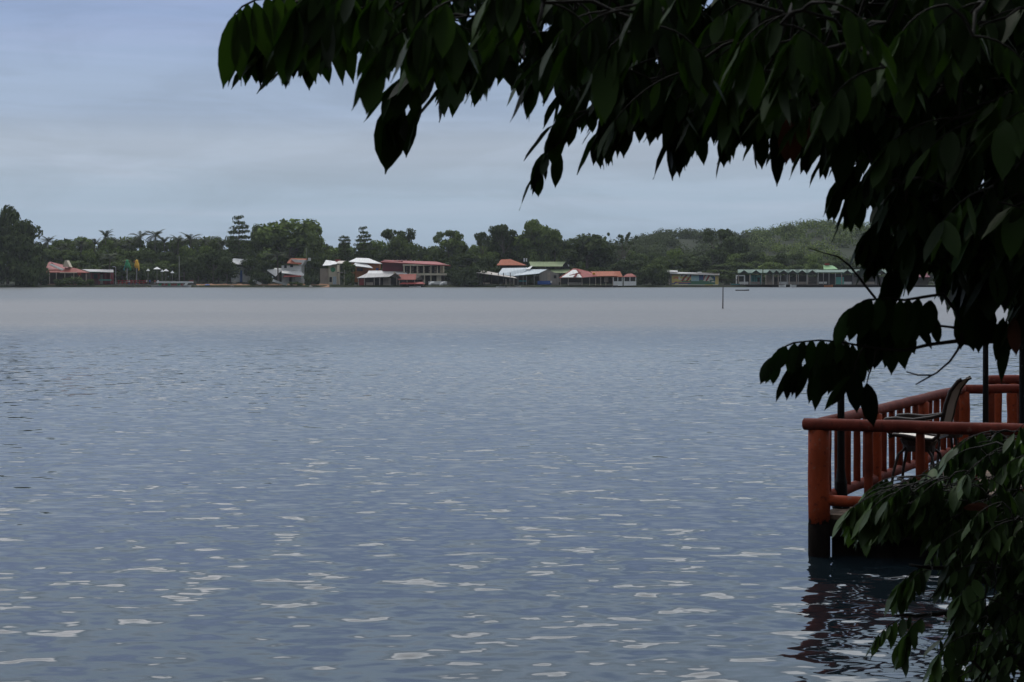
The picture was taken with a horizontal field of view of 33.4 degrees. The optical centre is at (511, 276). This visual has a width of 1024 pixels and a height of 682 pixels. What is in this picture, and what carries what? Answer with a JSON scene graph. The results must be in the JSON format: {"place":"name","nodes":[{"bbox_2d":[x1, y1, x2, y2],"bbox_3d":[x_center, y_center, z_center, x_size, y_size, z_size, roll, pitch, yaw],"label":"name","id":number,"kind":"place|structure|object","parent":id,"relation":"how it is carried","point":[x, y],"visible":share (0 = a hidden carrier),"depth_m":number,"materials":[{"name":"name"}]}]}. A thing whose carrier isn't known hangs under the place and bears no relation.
{"place":"outdoors","nodes":[
{"label":"outdoors","id":0,"kind":"place"},
{"bbox_2d":[0,228,934,286],"bbox_3d":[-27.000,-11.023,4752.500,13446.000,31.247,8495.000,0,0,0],"label":"terrain","id":1,"kind":"structure","parent":0,"point":[845,251],"depth_m":527.35,"materials":[{"name":"plant"}]},
{"bbox_2d":[0,231,15,259],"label":"broadleaf tree","id":2,"kind":"object","parent":1,"relation":"on","point":[3,238],"visible":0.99,"depth_m":524.20,"materials":[{"name":"green plant"}]},
{"bbox_2d":[0,205,20,283],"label":"broadleaf tree","id":3,"kind":"object","parent":1,"relation":"on","point":[9,215],"visible":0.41,"depth_m":532.98,"materials":[{"name":"green plant"}]},
{"bbox_2d":[2,232,37,281],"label":"broadleaf tree","id":4,"kind":"object","parent":1,"relation":"on","point":[10,246],"visible":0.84,"depth_m":523.91,"materials":[{"name":"green plant"}]},
{"bbox_2d":[7,218,43,260],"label":"broadleaf tree","id":5,"kind":"object","parent":1,"relation":"on","point":[26,227],"visible":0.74,"depth_m":528.97,"materials":[{"name":"green plant"}]},
{"bbox_2d":[11,257,49,286],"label":"mangrove bush","id":6,"kind":"object","parent":1,"relation":"on","point":[29,275],"visible":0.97,"depth_m":518.82,"materials":[{"name":"green plant"}]},
{"bbox_2d":[38,248,62,266],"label":"broadleaf tree","id":7,"kind":"object","parent":1,"relation":"on","point":[45,259],"visible":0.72,"depth_m":554.23,"materials":[{"name":"green plant"}]},
{"bbox_2d":[48,250,79,263],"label":"broadleaf tree","id":8,"kind":"object","parent":1,"relation":"on","point":[70,254],"visible":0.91,"depth_m":552.75,"materials":[{"name":"green plant"}]},
{"bbox_2d":[40,260,89,284],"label":"restaurant","id":9,"kind":"structure","parent":1,"relation":"on","point":[61,271],"depth_m":526.65,"materials":[{"name":"ceramic"}]},
{"bbox_2d":[62,277,82,284],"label":"mangrove bush","id":10,"kind":"object","parent":1,"relation":"on","point":[76,280],"visible":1,"depth_m":519.10,"materials":[{"name":"green plant"}]},
{"bbox_2d":[66,236,96,262],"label":"broadleaf tree","id":11,"kind":"object","parent":1,"relation":"on","point":[80,238],"visible":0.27,"depth_m":569.74,"materials":[{"name":"green plant"}]},
{"bbox_2d":[80,249,96,268],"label":"broadleaf tree","id":12,"kind":"object","parent":1,"relation":"on","point":[90,257],"visible":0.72,"depth_m":557.06,"materials":[{"name":"green plant"}]},
{"bbox_2d":[82,269,113,284],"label":"shed","id":13,"kind":"structure","parent":1,"relation":"on","point":[97,276],"depth_m":528.00,"materials":[{"name":"red wood"}]},
{"bbox_2d":[95,245,114,267],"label":"broadleaf tree","id":14,"kind":"object","parent":1,"relation":"on","point":[102,251],"visible":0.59,"depth_m":552.12,"materials":[{"name":"green plant"}]},
{"bbox_2d":[110,259,135,281],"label":"broadleaf tree","id":15,"kind":"object","parent":1,"relation":"on","point":[120,264],"visible":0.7,"depth_m":539.09,"materials":[{"name":"green plant"}]},
{"bbox_2d":[125,263,149,281],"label":"broadleaf tree","id":16,"kind":"object","parent":1,"relation":"on","point":[132,274],"visible":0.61,"depth_m":534.52,"materials":[{"name":"green plant"}]},
{"bbox_2d":[133,247,159,281],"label":"broadleaf tree","id":17,"kind":"object","parent":1,"relation":"on","point":[140,252],"visible":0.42,"depth_m":556.40,"materials":[{"name":"green plant"}]},
{"bbox_2d":[143,266,163,283],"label":"mangrove bush","id":18,"kind":"object","parent":1,"relation":"on","point":[152,274],"visible":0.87,"depth_m":529.32,"materials":[{"name":"green plant"}]},
{"bbox_2d":[142,251,167,262],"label":"broadleaf tree","id":19,"kind":"object","parent":1,"relation":"on","point":[149,256],"visible":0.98,"depth_m":550.07,"materials":[{"name":"green plant"}]},
{"bbox_2d":[154,260,176,278],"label":"broadleaf tree","id":20,"kind":"object","parent":1,"relation":"on","point":[162,264],"visible":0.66,"depth_m":542.84,"materials":[{"name":"green plant"}]},
{"bbox_2d":[159,252,185,280],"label":"broadleaf tree","id":21,"kind":"object","parent":1,"relation":"on","point":[171,258],"visible":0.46,"depth_m":551.02,"materials":[{"name":"green plant"}]},
{"bbox_2d":[173,260,194,283],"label":"broadleaf tree","id":22,"kind":"object","parent":1,"relation":"on","point":[186,266],"visible":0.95,"depth_m":529.64,"materials":[{"name":"green plant"}]},
{"bbox_2d":[176,245,192,259],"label":"broadleaf tree","id":23,"kind":"object","parent":1,"relation":"on","point":[186,251],"visible":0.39,"depth_m":558.42,"materials":[{"name":"green plant"}]},
{"bbox_2d":[187,260,210,283],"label":"broadleaf tree","id":24,"kind":"object","parent":1,"relation":"on","point":[197,265],"visible":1,"depth_m":528.36,"materials":[{"name":"green plant"}]},
{"bbox_2d":[192,236,224,281],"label":"broadleaf tree","id":25,"kind":"object","parent":1,"relation":"on","point":[215,246],"visible":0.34,"depth_m":571.10,"materials":[{"name":"green plant"}]},
{"bbox_2d":[197,249,228,283],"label":"broadleaf tree","id":26,"kind":"object","parent":1,"relation":"on","point":[208,258],"visible":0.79,"depth_m":530.00,"materials":[{"name":"green plant"}]},
{"bbox_2d":[209,256,240,283],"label":"broadleaf tree","id":27,"kind":"object","parent":1,"relation":"on","point":[230,269],"visible":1,"depth_m":525.62,"materials":[{"name":"green plant"}]},
{"bbox_2d":[225,215,255,282],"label":"conifer tree","id":28,"kind":"object","parent":1,"relation":"on","point":[243,226],"visible":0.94,"depth_m":544.01,"materials":[{"name":"green plant"}]},
{"bbox_2d":[231,258,249,281],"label":"cottage","id":29,"kind":"structure","parent":1,"relation":"on","point":[243,277],"depth_m":536.00,"materials":[{"name":"white paint"}]},
{"bbox_2d":[239,256,262,279],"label":"broadleaf tree","id":30,"kind":"object","parent":1,"relation":"on","point":[249,265],"visible":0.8,"depth_m":532.14,"materials":[{"name":"green plant"}]},
{"bbox_2d":[247,272,271,284],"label":"mangrove bush","id":31,"kind":"object","parent":1,"relation":"on","point":[264,278],"visible":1,"depth_m":520.75,"materials":[{"name":"green plant"}]},
{"bbox_2d":[248,223,279,250],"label":"broadleaf tree","id":32,"kind":"object","parent":1,"relation":"on","point":[253,234],"visible":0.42,"depth_m":554.08,"materials":[{"name":"green plant"}]},
{"bbox_2d":[257,261,274,276],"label":"broadleaf tree","id":33,"kind":"object","parent":1,"relation":"on","point":[264,266],"visible":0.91,"depth_m":526.73,"materials":[{"name":"green plant"}]},
{"bbox_2d":[263,251,290,283],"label":"palm tree","id":34,"kind":"object","parent":1,"relation":"on","point":[273,258],"visible":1,"depth_m":523.94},
{"bbox_2d":[266,246,295,273],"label":"broadleaf tree","id":35,"kind":"object","parent":1,"relation":"on","point":[282,259],"visible":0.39,"depth_m":549.08,"materials":[{"name":"green plant"}]},
{"bbox_2d":[267,258,310,283],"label":"house","id":36,"kind":"structure","parent":1,"relation":"on","point":[291,272],"depth_m":529.00,"materials":[{"name":"white paint"}]},
{"bbox_2d":[255,218,325,265],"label":"broadleaf tree","id":37,"kind":"object","parent":1,"relation":"on","point":[292,241],"visible":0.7,"depth_m":547.43,"materials":[{"name":"green plant"}]},
{"bbox_2d":[303,269,319,284],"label":"mangrove bush","id":38,"kind":"object","parent":1,"relation":"on","point":[311,278],"visible":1,"depth_m":520.31,"materials":[{"name":"green plant"}]},
{"bbox_2d":[294,230,329,282],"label":"broadleaf tree","id":39,"kind":"object","parent":1,"relation":"on","point":[314,245],"visible":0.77,"depth_m":537.13,"materials":[{"name":"green plant"}]},
{"bbox_2d":[309,256,327,276],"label":"broadleaf tree","id":40,"kind":"object","parent":1,"relation":"on","point":[316,262],"visible":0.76,"depth_m":531.43,"materials":[{"name":"green plant"}]},
{"bbox_2d":[320,260,345,284],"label":"house","id":41,"kind":"structure","parent":1,"relation":"on","point":[330,275],"depth_m":525.86,"materials":[{"name":"beige paint"}]},
{"bbox_2d":[338,235,352,265],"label":"tree","id":42,"kind":"object","parent":1,"relation":"on","point":[344,251],"visible":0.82,"depth_m":561.30,"materials":[{"name":"green plant"}]},
{"bbox_2d":[341,261,355,278],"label":"broadleaf tree","id":43,"kind":"object","parent":1,"relation":"on","point":[348,268],"visible":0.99,"depth_m":523.49,"materials":[{"name":"green plant"}]},
{"bbox_2d":[350,226,375,258],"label":"conifer tree","id":44,"kind":"object","parent":1,"relation":"on","point":[363,240],"visible":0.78,"depth_m":559.33,"materials":[{"name":"green plant"}]},
{"bbox_2d":[349,258,381,281],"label":"house","id":45,"kind":"structure","parent":1,"relation":"on","point":[364,266],"depth_m":532.00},
{"bbox_2d":[357,273,399,285],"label":"shelter","id":46,"kind":"object","parent":1,"relation":"on","point":[370,279],"visible":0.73,"depth_m":521.00,"materials":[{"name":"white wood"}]},
{"bbox_2d":[368,240,388,254],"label":"broadleaf tree","id":47,"kind":"object","parent":1,"relation":"on","point":[380,246],"visible":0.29,"depth_m":575.31,"materials":[{"name":"green plant"}]},
{"bbox_2d":[380,228,415,242],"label":"broadleaf tree","id":48,"kind":"object","parent":1,"relation":"on","point":[388,234],"visible":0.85,"depth_m":556.79,"materials":[{"name":"green plant"}]},
{"bbox_2d":[386,235,416,277],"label":"broadleaf tree","id":49,"kind":"object","parent":1,"relation":"on","point":[398,247],"visible":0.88,"depth_m":547.99,"materials":[{"name":"green plant"}]},
{"bbox_2d":[368,260,450,284],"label":"hotel","id":50,"kind":"structure","parent":1,"relation":"on","point":[429,271],"depth_m":527.00,"materials":[{"name":"brown concrete"}]},
{"bbox_2d":[398,274,426,285],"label":"pavilion","id":51,"kind":"structure","parent":1,"relation":"on","point":[410,279],"depth_m":519.97,"materials":[{"name":"metal"}]},
{"bbox_2d":[426,238,468,282],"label":"broadleaf tree","id":52,"kind":"object","parent":1,"relation":"on","point":[452,247],"visible":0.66,"depth_m":546.63,"materials":[{"name":"green plant"}]},
{"bbox_2d":[433,230,463,281],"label":"broadleaf tree","id":53,"kind":"object","parent":1,"relation":"on","point":[458,236],"visible":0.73,"depth_m":555.70,"materials":[{"name":"green plant"}]},
{"bbox_2d":[448,267,467,285],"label":"mangrove bush","id":54,"kind":"object","parent":1,"relation":"on","point":[455,277],"visible":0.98,"depth_m":519.53,"materials":[{"name":"green plant"}]},
{"bbox_2d":[449,252,482,275],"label":"broadleaf tree","id":55,"kind":"object","parent":1,"relation":"on","point":[469,259],"visible":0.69,"depth_m":525.95,"materials":[{"name":"green plant"}]},
{"bbox_2d":[2,268,933,282],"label":"undergrowth","id":56,"kind":"object","parent":1,"relation":"on","point":[222,278],"visible":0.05,"depth_m":553.69,"materials":[{"name":"green plant"}]},
{"bbox_2d":[461,265,488,285],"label":"mangrove bush","id":57,"kind":"object","parent":1,"relation":"on","point":[472,277],"visible":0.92,"depth_m":519.13,"materials":[{"name":"green plant"}]},
{"bbox_2d":[474,232,491,254],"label":"broadleaf tree","id":58,"kind":"object","parent":1,"relation":"on","point":[481,240],"visible":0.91,"depth_m":560.23,"materials":[{"name":"green plant"}]},
{"bbox_2d":[478,256,500,271],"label":"broadleaf tree","id":59,"kind":"object","parent":1,"relation":"on","point":[488,263],"visible":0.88,"depth_m":527.22,"materials":[{"name":"green plant"}]},
{"bbox_2d":[477,270,516,284],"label":"shelter","id":60,"kind":"object","parent":1,"relation":"on","point":[496,278],"visible":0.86,"depth_m":521.30,"materials":[{"name":"grey wood"}]},
{"bbox_2d":[488,224,516,257],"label":"broadleaf tree","id":61,"kind":"object","parent":1,"relation":"on","point":[496,231],"visible":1,"depth_m":549.97,"materials":[{"name":"green plant"}]},
{"bbox_2d":[487,229,523,261],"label":"broadleaf tree","id":62,"kind":"object","parent":1,"relation":"on","point":[494,245],"visible":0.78,"depth_m":553.64,"materials":[{"name":"green plant"}]},
{"bbox_2d":[497,259,526,281],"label":"house","id":63,"kind":"structure","parent":1,"relation":"on","point":[506,263],"depth_m":536.00,"materials":[{"name":"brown wood"}]},
{"bbox_2d":[499,266,558,284],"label":"boat shed","id":64,"kind":"object","parent":1,"relation":"on","point":[547,277],"visible":0.9,"depth_m":523.00,"materials":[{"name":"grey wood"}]},
{"bbox_2d":[522,219,546,245],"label":"broadleaf tree","id":65,"kind":"object","parent":1,"relation":"on","point":[531,224],"visible":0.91,"depth_m":547.68,"materials":[{"name":"green plant"}]},
{"bbox_2d":[513,225,561,265],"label":"broadleaf tree","id":66,"kind":"object","parent":1,"relation":"on","point":[527,247],"visible":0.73,"depth_m":548.71,"materials":[{"name":"green plant"}]},
{"bbox_2d":[524,258,569,281],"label":"building","id":67,"kind":"structure","parent":1,"relation":"on","point":[555,267],"depth_m":535.89,"materials":[{"name":"green wood"}]},
{"bbox_2d":[540,229,566,261],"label":"broadleaf tree","id":68,"kind":"object","parent":1,"relation":"on","point":[554,246],"visible":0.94,"depth_m":543.52,"materials":[{"name":"green plant"}]},
{"bbox_2d":[559,268,617,286],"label":"restaurant","id":69,"kind":"structure","parent":1,"relation":"on","point":[575,276],"depth_m":521.20,"materials":[{"name":"ceramic"}]},
{"bbox_2d":[560,233,617,268],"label":"broadleaf tree","id":70,"kind":"object","parent":1,"relation":"on","point":[597,249],"visible":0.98,"depth_m":542.38,"materials":[{"name":"green plant"}]},
{"bbox_2d":[604,232,637,259],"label":"broadleaf tree","id":71,"kind":"object","parent":1,"relation":"on","point":[621,242],"visible":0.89,"depth_m":555.59,"materials":[{"name":"green plant"}]},
{"bbox_2d":[610,259,641,275],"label":"broadleaf tree","id":72,"kind":"object","parent":1,"relation":"on","point":[622,265],"visible":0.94,"depth_m":534.17,"materials":[{"name":"green plant"}]},
{"bbox_2d":[623,274,635,285],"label":"pavilion","id":73,"kind":"structure","parent":1,"relation":"on","point":[629,279],"depth_m":518.65,"materials":[{"name":"concrete"}]},
{"bbox_2d":[634,269,659,284],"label":"mangrove bush","id":74,"kind":"object","parent":1,"relation":"on","point":[642,277],"visible":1,"depth_m":520.68,"materials":[{"name":"green plant"}]},
{"bbox_2d":[641,263,669,284],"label":"broadleaf tree","id":75,"kind":"object","parent":1,"relation":"on","point":[652,267],"visible":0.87,"depth_m":522.89,"materials":[{"name":"green plant"}]},
{"bbox_2d":[656,270,669,284],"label":"mangrove bush","id":76,"kind":"object","parent":1,"relation":"on","point":[665,278],"visible":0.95,"depth_m":520.07,"materials":[{"name":"green plant"}]},
{"bbox_2d":[666,249,682,260],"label":"broadleaf tree","id":77,"kind":"object","parent":1,"relation":"on","point":[674,255],"visible":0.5,"depth_m":571.33,"materials":[{"name":"green plant"}]},
{"bbox_2d":[667,270,718,284],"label":"mural building","id":78,"kind":"structure","parent":1,"relation":"on","point":[676,277],"depth_m":521.85,"materials":[{"name":"paint"}]},
{"bbox_2d":[674,256,712,272],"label":"broadleaf tree","id":79,"kind":"object","parent":1,"relation":"on","point":[700,262],"visible":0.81,"depth_m":538.02,"materials":[{"name":"green plant"}]},
{"bbox_2d":[703,228,732,248],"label":"broadleaf tree","id":80,"kind":"object","parent":1,"relation":"on","point":[721,234],"visible":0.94,"depth_m":597.51,"materials":[{"name":"green plant"}]},
{"bbox_2d":[710,250,730,269],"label":"broadleaf tree","id":81,"kind":"object","parent":1,"relation":"on","point":[721,259],"visible":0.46,"depth_m":577.29,"materials":[{"name":"green plant"}]},
{"bbox_2d":[718,262,744,270],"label":"broadleaf tree","id":82,"kind":"object","parent":1,"relation":"on","point":[735,266],"visible":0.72,"depth_m":552.79,"materials":[{"name":"green plant"}]},
{"bbox_2d":[715,235,749,262],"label":"broadleaf tree","id":83,"kind":"object","parent":1,"relation":"on","point":[732,244],"visible":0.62,"depth_m":587.18,"materials":[{"name":"green plant"}]},
{"bbox_2d":[733,251,764,267],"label":"broadleaf tree","id":84,"kind":"object","parent":1,"relation":"on","point":[752,256],"visible":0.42,"depth_m":570.58,"materials":[{"name":"green plant"}]},
{"bbox_2d":[608,222,931,281],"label":"forest","id":85,"kind":"object","parent":1,"relation":"on","point":[658,240],"visible":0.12,"depth_m":799.12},
{"bbox_2d":[758,262,785,271],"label":"broadleaf tree","id":86,"kind":"object","parent":1,"relation":"on","point":[772,265],"visible":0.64,"depth_m":543.54,"materials":[{"name":"green plant"}]},
{"bbox_2d":[769,252,790,266],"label":"broadleaf tree","id":87,"kind":"object","parent":1,"relation":"on","point":[780,257],"visible":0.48,"depth_m":576.49,"materials":[{"name":"green plant"}]},
{"bbox_2d":[796,269,807,284],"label":"dock shelter","id":88,"kind":"object","parent":1,"relation":"on","point":[802,279],"visible":0.86,"depth_m":528.70,"materials":[{"name":"green wood"}]},
{"bbox_2d":[741,218,870,262],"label":"scrub","id":89,"kind":"object","parent":1,"relation":"on","point":[825,226],"visible":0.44,"depth_m":790.20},
{"bbox_2d":[806,269,818,284],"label":"dock shelter","id":90,"kind":"object","parent":1,"relation":"on","point":[812,280],"visible":0.79,"depth_m":528.70,"materials":[{"name":"green wood"}]},
{"bbox_2d":[805,256,822,269],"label":"broadleaf tree","id":91,"kind":"object","parent":1,"relation":"on","point":[812,263],"visible":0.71,"depth_m":546.77,"materials":[{"name":"green plant"}]},
{"bbox_2d":[816,270,843,284],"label":"dock shelter","id":92,"kind":"object","parent":1,"relation":"on","point":[829,279],"visible":0.92,"depth_m":528.26,"materials":[{"name":"green wood"}]},
{"bbox_2d":[743,285,934,286],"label":"quay wall","id":93,"kind":"structure","parent":1,"relation":"on","point":[833,285],"depth_m":521.00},
{"bbox_2d":[841,269,853,284],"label":"dock shelter","id":94,"kind":"object","parent":1,"relation":"on","point":[847,279],"visible":0.76,"depth_m":528.70,"materials":[{"name":"green wood"}]},
{"bbox_2d":[0,0,983,276],"label":"sky","id":95,"kind":"structure","parent":0,"point":[118,116],"materials":[{"name":"blue"}]},
{"bbox_2d":[0,287,1019,681],"bbox_3d":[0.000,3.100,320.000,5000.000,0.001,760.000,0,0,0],"label":"water","id":96,"kind":"structure","parent":0,"point":[402,483],"depth_m":25.02,"materials":[{"name":"liquid"}]},
{"bbox_2d":[151,280,192,286],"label":"tour boat","id":97,"kind":"object","parent":96,"relation":"on","point":[173,284],"visible":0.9,"depth_m":514.60,"materials":[{"name":"white paint"}]},
{"bbox_2d":[802,384,1023,560],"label":"deck","id":98,"kind":"structure","parent":96,"relation":"in","point":[823,497],"depth_m":18.92,"materials":[{"name":"brown wood"}]},
{"bbox_2d":[832,340,849,508],"bbox_3d":[3.759,1.650,19.500,0.210,1.980,0.210,0,0,0],"label":"lamp post","id":99,"kind":"object","parent":98,"relation":"on","point":[840,484],"visible":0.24,"depth_m":19.46,"materials":[{"name":"black metal"}]},
{"bbox_2d":[883,376,971,483],"bbox_3d":[4.957,1.904,20.409,0.962,1.452,0.626,0,0,27],"label":"chair","id":100,"kind":"object","parent":98,"relation":"on","point":[908,440],"visible":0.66,"depth_m":20.30,"materials":[{"name":"fabric"}]},
{"bbox_2d":[983,345,989,438],"bbox_3d":[6.827,1.495,24.600,0.210,2.290,0.210,0,0,0],"label":"lamp post","id":101,"kind":"object","parent":98,"relation":"on","point":[985,389],"visible":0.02,"depth_m":24.56,"materials":[{"name":"black metal"}]},
{"bbox_2d":[1019,339,1023,423],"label":"lamp post","id":102,"kind":"object","parent":98,"relation":"on","point":[1021,386],"visible":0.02,"depth_m":22.56,"materials":[{"name":"black metal"}]},
{"bbox_2d":[980,375,1018,439],"bbox_3d":[10.275,2.822,28.953,5.490,2.556,4.093,0,0,0],"label":"railing","id":103,"kind":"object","parent":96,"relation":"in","point":[1011,399],"depth_m":26.93,"materials":[{"name":"brown wood"}]},
{"bbox_2d":[929,434,962,466],"bbox_3d":[5.486,2.286,21.600,0.424,0.713,0.430,0,0,0],"label":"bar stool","id":104,"kind":"object","parent":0,"point":[952,436],"visible":0.16,"depth_m":21.47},
{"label":"ground","id":105,"kind":"structure","parent":0,"visible":0},
{"bbox_2d":[218,0,1023,426],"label":"overhanging tree","id":106,"kind":"object","parent":105,"relation":"on","point":[916,106],"visible":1,"depth_m":4.53,"materials":[{"name":"green plant"}]},
{"bbox_2d":[831,424,1023,681],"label":"bush","id":107,"kind":"object","parent":105,"relation":"on","point":[962,510],"visible":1,"depth_m":6.95,"materials":[{"name":"green plant"}]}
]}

